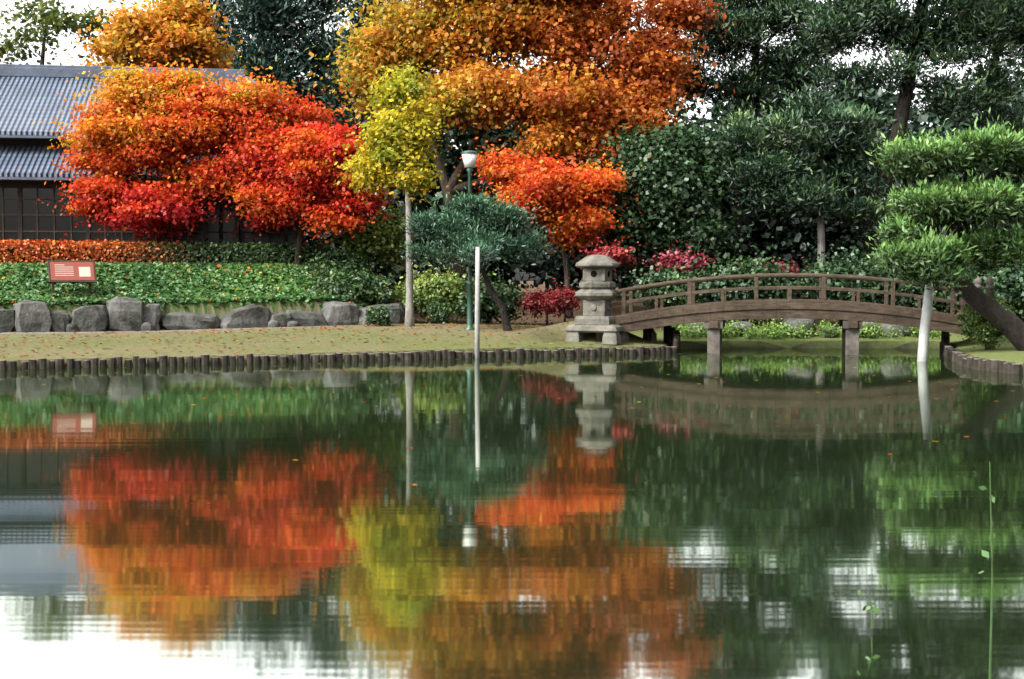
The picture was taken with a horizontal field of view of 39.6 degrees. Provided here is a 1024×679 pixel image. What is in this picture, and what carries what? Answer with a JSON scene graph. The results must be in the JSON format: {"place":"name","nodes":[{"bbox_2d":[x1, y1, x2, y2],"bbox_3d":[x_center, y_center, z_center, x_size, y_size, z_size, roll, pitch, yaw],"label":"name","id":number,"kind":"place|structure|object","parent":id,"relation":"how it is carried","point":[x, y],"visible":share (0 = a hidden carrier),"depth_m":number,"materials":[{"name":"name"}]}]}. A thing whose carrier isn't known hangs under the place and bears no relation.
{"place":"outdoors","nodes":[
{"label":"outdoors","id":0,"kind":"place"},
{"bbox_2d":[0,138,303,249],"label":"house walls","id":1,"kind":"structure","parent":0,"point":[19,184],"depth_m":39.73,"materials":[{"name":"brown wood"}]},
{"bbox_2d":[0,76,273,177],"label":"house roof tiles","id":2,"kind":"object","parent":1,"relation":"on","point":[24,101],"depth_m":40.83,"materials":[{"name":"grey tile"}]},
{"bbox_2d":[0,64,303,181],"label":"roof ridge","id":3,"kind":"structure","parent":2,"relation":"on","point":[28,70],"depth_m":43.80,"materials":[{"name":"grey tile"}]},
{"bbox_2d":[0,188,299,243],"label":"building wall","id":4,"kind":"structure","parent":1,"relation":"in","point":[46,223],"depth_m":39.75,"materials":[{"name":"brown wood"}]},
{"bbox_2d":[0,188,334,244],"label":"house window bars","id":5,"kind":"object","parent":1,"relation":"attached to","point":[70,215],"visible":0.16,"depth_m":39.59,"materials":[{"name":"brown wood"}]},
{"bbox_2d":[0,348,1023,678],"bbox_3d":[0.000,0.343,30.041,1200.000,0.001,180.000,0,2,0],"label":"pond water","id":6,"kind":"structure","parent":0,"point":[730,514],"depth_m":9.55,"materials":[{"name":"green liquid"}]},
{"bbox_2d":[17,354,969,484],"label":"floating leaves","id":7,"kind":"object","parent":6,"relation":"on","point":[595,394],"visible":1,"depth_m":21.93,"materials":[{"name":"orange plant"}]},
{"bbox_2d":[917,284,933,361],"bbox_3d":[8.232,-0.278,27.988,0.613,2.430,0.359,0,2,0],"label":"white post","id":8,"kind":"object","parent":6,"relation":"in","point":[923,341],"visible":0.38,"depth_m":27.90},
{"bbox_2d":[0,267,1023,373],"bbox_3d":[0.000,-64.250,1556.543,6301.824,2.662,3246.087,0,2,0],"label":"ground","id":9,"kind":"structure","parent":0,"point":[129,346],"depth_m":31.13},
{"bbox_2d":[0,0,115,64],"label":"tree","id":10,"kind":"object","parent":9,"relation":"on","point":[53,14],"depth_m":55.36,"materials":[{"name":"green plant"}]},
{"bbox_2d":[47,260,96,293],"bbox_3d":[-10.317,-1.365,33.370,1.080,0.985,0.312,-1,3,-25],"label":"information sign","id":11,"kind":"object","parent":9,"relation":"on","point":[70,281],"visible":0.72,"depth_m":33.31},
{"bbox_2d":[50,262,94,279],"bbox_3d":[-10.307,-1.604,33.338,0.980,0.427,0.231,-1,3,-25],"label":"sign panel","id":12,"kind":"object","parent":11,"relation":"attached to","point":[64,266],"visible":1,"depth_m":33.32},
{"bbox_2d":[55,267,90,276],"bbox_3d":[-10.297,-1.615,33.341,0.803,0.283,0.145,-1,3,-24],"label":"sign lettering","id":13,"kind":"object","parent":12,"relation":"attached to","point":[84,272],"visible":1,"depth_m":33.41},
{"bbox_2d":[16,48,263,247],"bbox_3d":[-9.601,-4.789,37.442,6.301,6.015,6.239,0,2,0],"label":"maple tree","id":14,"kind":"object","parent":9,"relation":"on","point":[128,117],"depth_m":37.17,"materials":[{"name":"orange plant"}]},
{"bbox_2d":[60,0,263,78],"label":"autumn tree","id":15,"kind":"object","parent":9,"relation":"on","point":[179,29],"depth_m":50.42,"materials":[{"name":"orange plant"}]},
{"bbox_2d":[0,238,329,266],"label":"hedge","id":16,"kind":"object","parent":9,"relation":"on","point":[233,248],"depth_m":36.65,"materials":[{"name":"plant"}]},
{"bbox_2d":[0,261,368,307],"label":"ground cover leaves","id":17,"kind":"object","parent":9,"relation":"on","point":[161,273],"visible":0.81,"depth_m":34.98,"materials":[{"name":"green plant"}]},
{"bbox_2d":[0,297,403,331],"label":"boulders","id":18,"kind":"object","parent":9,"relation":"on","point":[119,314],"visible":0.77,"depth_m":33.02,"materials":[{"name":"stone"}]},
{"bbox_2d":[143,0,319,75],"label":"conifer","id":19,"kind":"object","parent":9,"relation":"on","point":[221,19],"depth_m":58.96,"materials":[{"name":"plant"}]},
{"bbox_2d":[139,0,345,120],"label":"conifer","id":20,"kind":"object","parent":9,"relation":"on","point":[257,16],"depth_m":56.65,"materials":[{"name":"green plant"}]},
{"bbox_2d":[130,56,359,243],"bbox_3d":[-7.146,-4.767,38.539,6.679,5.812,6.568,0,2,0],"label":"maple tree","id":21,"kind":"object","parent":9,"relation":"on","point":[268,108],"depth_m":37.61,"materials":[{"name":"red plant"}]},
{"bbox_2d":[224,0,354,253],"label":"conifer","id":22,"kind":"object","parent":9,"relation":"on","point":[315,50],"depth_m":57.79,"materials":[{"name":"green plant"}]},
{"bbox_2d":[196,108,411,264],"bbox_3d":[-5.239,-4.008,37.654,6.162,4.425,4.737,0,2,0],"label":"maple tree","id":23,"kind":"object","parent":9,"relation":"on","point":[318,146],"depth_m":36.91,"materials":[{"name":"red plant"}]},
{"bbox_2d":[0,320,638,357],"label":"fallen leaves","id":24,"kind":"object","parent":9,"relation":"on","point":[293,328],"visible":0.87,"depth_m":31.51,"materials":[{"name":"orange plant"}]},
{"bbox_2d":[288,227,388,287],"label":"understory shrub","id":25,"kind":"object","parent":9,"relation":"on","point":[327,260],"visible":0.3,"depth_m":37.57,"materials":[{"name":"green plant"}]},
{"bbox_2d":[283,237,417,305],"bbox_3d":[-4.050,-1.367,36.385,3.339,2.442,3.078,0,2,0],"label":"understory shrub","id":26,"kind":"object","parent":9,"relation":"on","point":[365,287],"visible":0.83,"depth_m":35.95,"materials":[{"name":"green plant"}]},
{"bbox_2d":[299,92,401,259],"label":"tree","id":27,"kind":"object","parent":9,"relation":"on","point":[308,238],"visible":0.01,"depth_m":58.57,"materials":[{"name":"plant"}]},
{"bbox_2d":[321,195,426,286],"bbox_3d":[-3.758,-2.426,38.609,3.160,3.581,3.884,0,2,0],"label":"understory shrub","id":28,"kind":"object","parent":9,"relation":"on","point":[383,232],"depth_m":38.41,"materials":[{"name":"green plant"}]},
{"bbox_2d":[359,296,397,326],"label":"azalea shrub","id":29,"kind":"object","parent":9,"relation":"on","point":[380,315],"depth_m":33.26,"materials":[{"name":"green plant"}]},
{"bbox_2d":[286,0,473,273],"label":"conifer","id":30,"kind":"object","parent":9,"relation":"on","point":[355,19],"depth_m":55.82,"materials":[{"name":"plant"}]},
{"bbox_2d":[278,69,508,293],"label":"tree","id":31,"kind":"object","parent":9,"relation":"on","point":[449,159],"depth_m":56.43,"materials":[{"name":"green plant"}]},
{"bbox_2d":[325,50,462,326],"bbox_3d":[-2.702,-3.547,33.255,3.547,6.664,3.219,0,2,0],"label":"ginkgo tree","id":32,"kind":"object","parent":9,"relation":"on","point":[373,166],"depth_m":32.99,"materials":[{"name":"yellow plant"}]},
{"bbox_2d":[419,296,458,323],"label":"azalea shrub","id":33,"kind":"object","parent":9,"relation":"on","point":[437,311],"depth_m":35.27,"materials":[{"name":"green plant"}]},
{"bbox_2d":[383,257,495,323],"bbox_3d":[-1.736,-1.232,36.747,3.477,2.059,2.830,0,2,0],"label":"understory shrub","id":34,"kind":"object","parent":9,"relation":"on","point":[426,289],"depth_m":36.34,"materials":[{"name":"green plant"}]},
{"bbox_2d":[461,150,478,329],"bbox_3d":[-0.970,-2.264,32.634,0.410,4.130,0.410,0,2,0],"label":"park lamp post","id":35,"kind":"object","parent":9,"relation":"on","point":[469,283],"visible":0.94,"depth_m":32.63,"materials":[{"name":"metal"}]},
{"bbox_2d":[462,153,477,167],"bbox_3d":[-0.970,-4.094,32.557,0.370,0.312,0.370,0,2,0],"label":"park lamp glass","id":36,"kind":"object","parent":35,"relation":"attached to","point":[469,159],"visible":1,"depth_m":32.44,"materials":[{"name":"white glass"}]},
{"bbox_2d":[370,182,570,330],"bbox_3d":[-0.464,-1.849,31.790,4.273,3.613,4.850,-2,3,-34],"label":"pine tree","id":37,"kind":"object","parent":9,"relation":"on","point":[482,227],"depth_m":32.06,"materials":[{"name":"green plant"}]},
{"bbox_2d":[475,247,479,357],"bbox_3d":[-0.715,-0.505,29.129,0.115,2.771,0.120,0,2,0],"label":"white pole","id":38,"kind":"object","parent":9,"relation":"on","point":[477,307],"visible":0.79,"depth_m":29.08,"materials":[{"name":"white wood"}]},
{"bbox_2d":[434,260,531,324],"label":"understory shrub","id":39,"kind":"object","parent":9,"relation":"on","point":[488,307],"depth_m":36.10,"materials":[{"name":"green plant"}]},
{"bbox_2d":[434,63,556,292],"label":"tree","id":40,"kind":"object","parent":9,"relation":"on","point":[503,264],"depth_m":61.52,"materials":[{"name":"plant"}]},
{"bbox_2d":[279,0,736,280],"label":"zelkova tree","id":41,"kind":"object","parent":9,"relation":"on","point":[642,60],"depth_m":40.94,"materials":[{"name":"orange plant"}]},
{"bbox_2d":[0,326,1023,374],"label":"log edging","id":42,"kind":"object","parent":9,"relation":"on","point":[671,336],"visible":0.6,"depth_m":27.73,"materials":[{"name":"brown wood"}]},
{"bbox_2d":[453,60,629,292],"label":"tree","id":43,"kind":"object","parent":9,"relation":"on","point":[513,268],"visible":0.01,"depth_m":58.31,"materials":[{"name":"plant"}]},
{"bbox_2d":[510,279,579,325],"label":"red shrub leaves","id":44,"kind":"object","parent":9,"relation":"on","point":[536,302],"visible":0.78,"depth_m":35.83,"materials":[{"name":"red plant"}]},
{"bbox_2d":[446,137,669,318],"bbox_3d":[1.130,-3.128,38.046,6.400,5.360,5.153,0,2,0],"label":"maple tree","id":45,"kind":"object","parent":9,"relation":"on","point":[567,196],"depth_m":37.83,"materials":[{"name":"orange plant"}]},
{"bbox_2d":[540,278,579,320],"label":"red shrub leaves","id":46,"kind":"object","parent":9,"relation":"on","point":[562,300],"visible":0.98,"depth_m":34.83,"materials":[{"name":"red plant"}]},
{"bbox_2d":[492,132,650,295],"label":"thicket tree","id":47,"kind":"object","parent":9,"relation":"on","point":[555,262],"visible":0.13,"depth_m":46.02,"materials":[{"name":"green plant"}]},
{"bbox_2d":[565,255,628,344],"bbox_3d":[1.880,-0.887,31.290,1.199,1.950,0.999,1,3,22],"label":"stone lantern","id":48,"kind":"object","parent":9,"relation":"on","point":[597,294],"visible":0.94,"depth_m":30.99,"materials":[{"name":"grey stone"}]},
{"bbox_2d":[591,271,609,276],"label":"stone lantern windows","id":49,"kind":"structure","parent":48,"relation":"attached to","point":[593,273],"depth_m":31.03,"materials":[{"name":"black"}]},
{"bbox_2d":[566,237,643,275],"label":"burgundy shrub","id":50,"kind":"object","parent":9,"relation":"on","point":[616,253],"visible":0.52,"depth_m":36.67,"materials":[{"name":"red plant"}]},
{"bbox_2d":[614,244,720,327],"bbox_3d":[3.783,-1.281,36.067,3.181,2.358,2.795,0,2,0],"label":"shrub","id":51,"kind":"object","parent":9,"relation":"on","point":[658,276],"visible":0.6,"depth_m":35.50,"materials":[{"name":"green plant"}]},
{"bbox_2d":[607,35,731,287],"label":"tree","id":52,"kind":"object","parent":9,"relation":"on","point":[680,116],"visible":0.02,"depth_m":62.64,"materials":[{"name":"plant"}]},
{"bbox_2d":[618,101,723,296],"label":"thicket tree","id":53,"kind":"object","parent":9,"relation":"on","point":[694,118],"depth_m":47.63,"materials":[{"name":"green plant"}]},
{"bbox_2d":[631,238,716,277],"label":"burgundy shrub","id":54,"kind":"object","parent":9,"relation":"on","point":[668,261],"visible":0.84,"depth_m":37.05,"materials":[{"name":"plant"}]},
{"bbox_2d":[566,88,801,311],"bbox_3d":[4.359,-3.892,40.467,6.458,6.432,6.344,-1,2,-16],"label":"evergreen tree","id":55,"kind":"object","parent":9,"relation":"on","point":[685,209],"depth_m":39.22,"materials":[{"name":"green plant"}]},
{"bbox_2d":[695,106,763,276],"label":"thicket tree","id":56,"kind":"object","parent":9,"relation":"on","point":[731,213],"visible":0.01,"depth_m":47.60,"materials":[{"name":"green plant"}]},
{"bbox_2d":[676,41,811,264],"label":"tree","id":57,"kind":"object","parent":9,"relation":"on","point":[729,109],"visible":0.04,"depth_m":64.22,"materials":[{"name":"green plant"}]},
{"bbox_2d":[631,0,869,266],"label":"tall pine tree","id":58,"kind":"object","parent":9,"relation":"on","point":[775,68],"depth_m":44.15,"materials":[{"name":"green plant"}]},
{"bbox_2d":[689,234,831,325],"bbox_3d":[5.852,-1.403,36.401,4.268,2.597,3.065,0,2,0],"label":"shrub","id":59,"kind":"object","parent":9,"relation":"on","point":[756,267],"depth_m":35.94,"materials":[{"name":"green plant"}]},
{"bbox_2d":[729,247,825,322],"bbox_3d":[6.815,-1.408,37.478,2.639,2.042,2.228,-2,3,-34],"label":"burgundy shrub","id":60,"kind":"object","parent":9,"relation":"on","point":[790,269],"depth_m":37.25,"materials":[{"name":"red plant"}]},
{"bbox_2d":[596,276,994,340],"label":"arched bridge end posts","id":61,"kind":"object","parent":9,"relation":"on","point":[989,282],"visible":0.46,"depth_m":29.80,"materials":[{"name":"brown wood"}]},
{"bbox_2d":[609,273,983,334],"bbox_3d":[6.120,-0.777,31.395,8.015,1.368,1.870,0,2,10],"label":"footbridge","id":62,"kind":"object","parent":9,"relation":"on","point":[821,307],"visible":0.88,"depth_m":30.60,"materials":[{"name":"brown wood"}]},
{"bbox_2d":[704,320,862,354],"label":"bridge supports","id":63,"kind":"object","parent":62,"relation":"attached to","point":[850,341],"visible":0.56,"depth_m":30.85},
{"bbox_2d":[709,320,857,327],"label":"arched bridge cross beams","id":64,"kind":"structure","parent":62,"relation":"attached to","point":[851,324],"depth_m":30.27,"materials":[{"name":"brown wood"}]},
{"bbox_2d":[694,65,902,298],"bbox_3d":[8.510,-4.015,39.129,6.960,6.924,5.314,0,2,0],"label":"tree","id":65,"kind":"object","parent":9,"relation":"on","point":[784,190],"depth_m":38.75,"materials":[{"name":"green plant"}]},
{"bbox_2d":[685,318,912,337],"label":"bank rocks","id":66,"kind":"object","parent":9,"relation":"on","point":[794,321],"visible":0.47,"depth_m":34.07,"materials":[{"name":"stone"}]},
{"bbox_2d":[718,97,879,298],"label":"thicket tree","id":67,"kind":"object","parent":9,"relation":"on","point":[785,234],"depth_m":44.48,"materials":[{"name":"green plant"}]},
{"bbox_2d":[659,303,950,340],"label":"fern plants","id":68,"kind":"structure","parent":9,"relation":"on","point":[771,332],"depth_m":33.81,"materials":[{"name":"green plant"}]},
{"bbox_2d":[708,55,973,283],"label":"tree","id":69,"kind":"object","parent":9,"relation":"on","point":[872,97],"visible":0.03,"depth_m":56.37,"materials":[{"name":"green plant"}]},
{"bbox_2d":[781,220,904,323],"bbox_3d":[8.681,-1.481,36.141,4.116,3.244,4.704,0,2,0],"label":"shrub","id":70,"kind":"object","parent":9,"relation":"on","point":[847,266],"visible":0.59,"depth_m":35.71,"materials":[{"name":"green plant"}]},
{"bbox_2d":[782,112,953,297],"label":"thicket tree","id":71,"kind":"object","parent":9,"relation":"on","point":[834,233],"depth_m":45.33,"materials":[{"name":"green plant"}]},
{"bbox_2d":[751,0,1023,303],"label":"tall pine tree","id":72,"kind":"object","parent":9,"relation":"on","point":[841,21],"depth_m":40.15,"materials":[{"name":"green plant"}]},
{"bbox_2d":[868,103,961,271],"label":"tree","id":73,"kind":"object","parent":9,"relation":"on","point":[904,183],"visible":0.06,"depth_m":48.44,"materials":[{"name":"green plant"}]},
{"bbox_2d":[876,71,959,137],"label":"tree","id":74,"kind":"object","parent":9,"relation":"on","point":[889,113],"visible":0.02,"depth_m":62.74,"materials":[{"name":"green plant"}]},
{"bbox_2d":[881,231,988,314],"bbox_3d":[10.765,-1.511,35.795,3.551,3.083,3.577,-2,3,-34],"label":"shrub","id":75,"kind":"object","parent":9,"relation":"on","point":[911,302],"depth_m":35.29,"materials":[{"name":"green plant"}]},
{"bbox_2d":[851,99,1023,350],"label":"cloud pruned pine","id":76,"kind":"object","parent":9,"relation":"on","point":[937,258],"depth_m":27.05,"materials":[{"name":"green plant"}]},
{"bbox_2d":[892,58,1023,228],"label":"tree","id":77,"kind":"object","parent":9,"relation":"on","point":[934,124],"visible":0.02,"depth_m":55.25,"materials":[{"name":"green plant"}]},
{"bbox_2d":[899,117,1023,276],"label":"tree","id":78,"kind":"object","parent":9,"relation":"on","point":[964,221],"depth_m":46.14,"materials":[{"name":"green plant"}]},
{"bbox_2d":[938,82,1023,262],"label":"tree","id":79,"kind":"object","parent":9,"relation":"on","point":[961,123],"depth_m":48.50,"materials":[{"name":"green plant"}]},
{"bbox_2d":[943,264,1023,321],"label":"shrub","id":80,"kind":"object","parent":9,"relation":"on","point":[1008,289],"visible":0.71,"depth_m":33.37,"materials":[{"name":"green plant"}]},
{"bbox_2d":[952,290,1020,349],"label":"azalea shrub","id":81,"kind":"object","parent":9,"relation":"on","point":[978,327],"depth_m":28.10,"materials":[{"name":"green plant"}]},
{"bbox_2d":[956,0,1023,273],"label":"tall pine tree","id":82,"kind":"object","parent":9,"relation":"on","point":[1018,171],"depth_m":45.45,"materials":[{"name":"green plant"}]},
{"bbox_2d":[1012,285,1023,307],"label":"shrub","id":83,"kind":"object","parent":9,"relation":"on","point":[1017,287],"visible":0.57,"depth_m":32.94,"materials":[{"name":"green plant"}]},
{"bbox_2d":[0,0,1023,280],"label":"sky","id":84,"kind":"structure","parent":0,"point":[64,42],"materials":[{"name":"white"}]},
{"bbox_2d":[858,462,994,678],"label":"weed","id":85,"kind":"object","parent":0,"point":[990,646],"depth_m":5.24,"materials":[{"name":"green plant"}]}
]}

